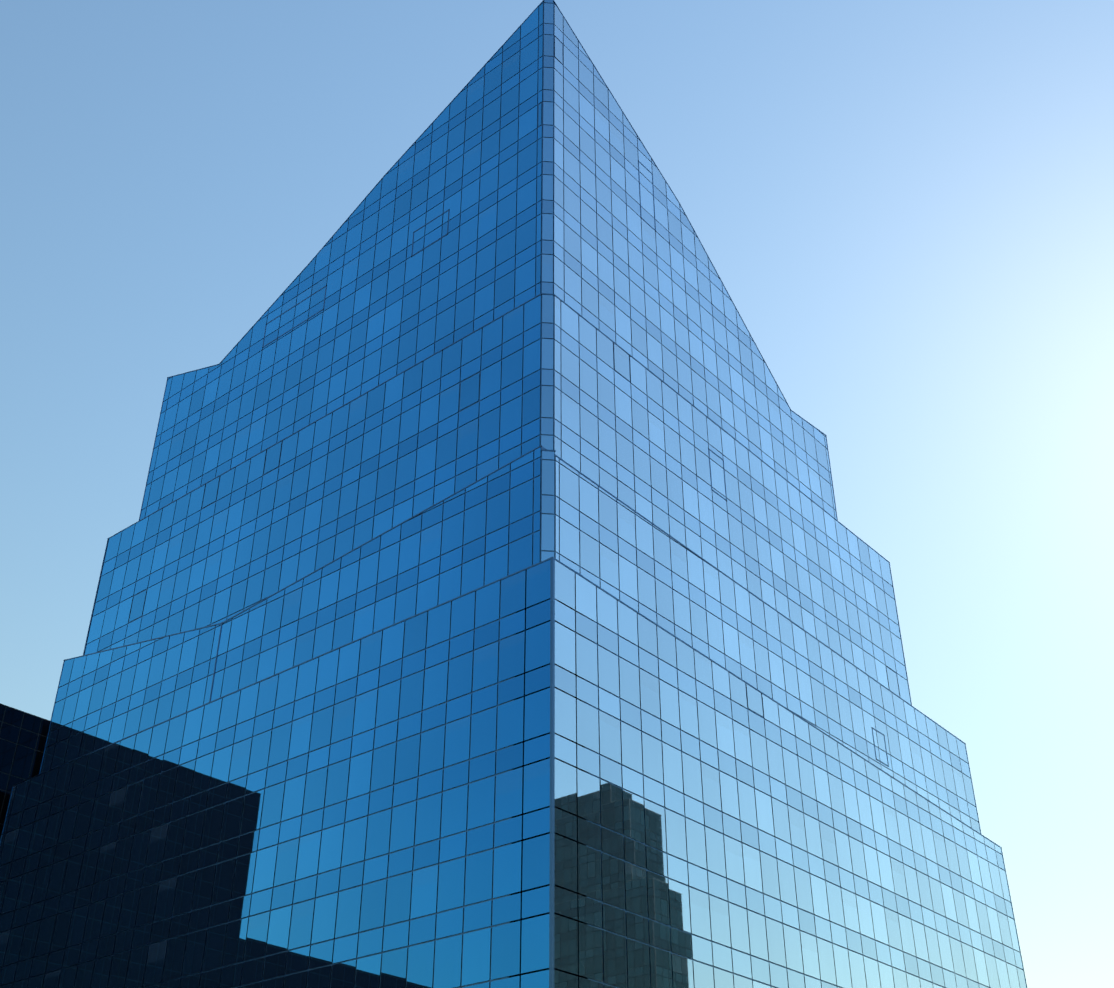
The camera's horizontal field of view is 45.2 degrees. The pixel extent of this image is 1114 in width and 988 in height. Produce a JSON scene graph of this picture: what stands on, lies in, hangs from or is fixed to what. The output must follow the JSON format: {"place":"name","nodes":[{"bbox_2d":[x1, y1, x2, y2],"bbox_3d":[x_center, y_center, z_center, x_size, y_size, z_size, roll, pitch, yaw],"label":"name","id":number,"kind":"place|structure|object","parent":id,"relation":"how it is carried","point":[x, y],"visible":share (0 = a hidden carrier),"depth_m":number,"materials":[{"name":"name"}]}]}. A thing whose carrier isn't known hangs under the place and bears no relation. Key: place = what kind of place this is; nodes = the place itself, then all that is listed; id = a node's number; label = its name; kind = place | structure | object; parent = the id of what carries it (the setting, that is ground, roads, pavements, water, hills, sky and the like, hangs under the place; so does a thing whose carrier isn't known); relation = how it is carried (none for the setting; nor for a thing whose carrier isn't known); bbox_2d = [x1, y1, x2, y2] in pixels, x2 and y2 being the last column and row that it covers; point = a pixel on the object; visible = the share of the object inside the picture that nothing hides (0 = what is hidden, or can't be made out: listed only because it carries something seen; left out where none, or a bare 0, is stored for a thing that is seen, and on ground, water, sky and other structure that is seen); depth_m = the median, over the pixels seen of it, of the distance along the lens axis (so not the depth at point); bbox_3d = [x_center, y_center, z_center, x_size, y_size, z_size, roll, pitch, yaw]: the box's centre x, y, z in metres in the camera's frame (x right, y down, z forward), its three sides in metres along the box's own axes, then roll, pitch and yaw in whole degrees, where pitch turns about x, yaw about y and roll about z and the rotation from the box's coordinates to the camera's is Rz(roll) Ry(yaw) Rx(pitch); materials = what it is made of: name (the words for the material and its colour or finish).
{"place":"outdoors","nodes":[
{"label":"outdoors","id":0,"kind":"place"},
{"bbox_2d":[0,705,49,836],"bbox_3d":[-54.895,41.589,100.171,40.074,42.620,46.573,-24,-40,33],"label":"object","id":1,"kind":"object","parent":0,"point":[22,762],"depth_m":99.18,"materials":[{"name":"glass"}]},
{"bbox_2d":[0,0,1026,987],"bbox_3d":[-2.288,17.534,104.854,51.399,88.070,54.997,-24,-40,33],"label":"skyscraper","id":2,"kind":"structure","parent":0,"point":[507,951],"depth_m":84.50,"materials":[{"name":"blue glass"}]},
{"bbox_2d":[0,0,1113,987],"label":"sky","id":3,"kind":"structure","parent":0,"point":[905,207],"materials":[{"name":"blue"}]},
{"label":"ground","id":4,"kind":"structure","parent":0,"visible":0},
{"bbox_2d":[0,703,49,824],"bbox_3d":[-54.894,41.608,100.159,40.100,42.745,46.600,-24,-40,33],"label":"window frames","id":5,"kind":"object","parent":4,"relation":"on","point":[19,744],"visible":0.09,"depth_m":99.38,"materials":[{"name":"black metal"}]},
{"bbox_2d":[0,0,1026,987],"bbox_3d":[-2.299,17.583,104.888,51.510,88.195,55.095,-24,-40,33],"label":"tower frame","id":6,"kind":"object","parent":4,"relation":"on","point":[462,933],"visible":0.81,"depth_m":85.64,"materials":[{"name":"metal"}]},
{"bbox_2d":[549,557,554,987],"bbox_3d":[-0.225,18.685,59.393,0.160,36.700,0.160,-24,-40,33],"label":"corner post","id":7,"kind":"object","parent":6,"relation":"attached to","point":[552,775],"visible":1,"depth_m":62.93,"materials":[{"name":"blue"}]}
]}

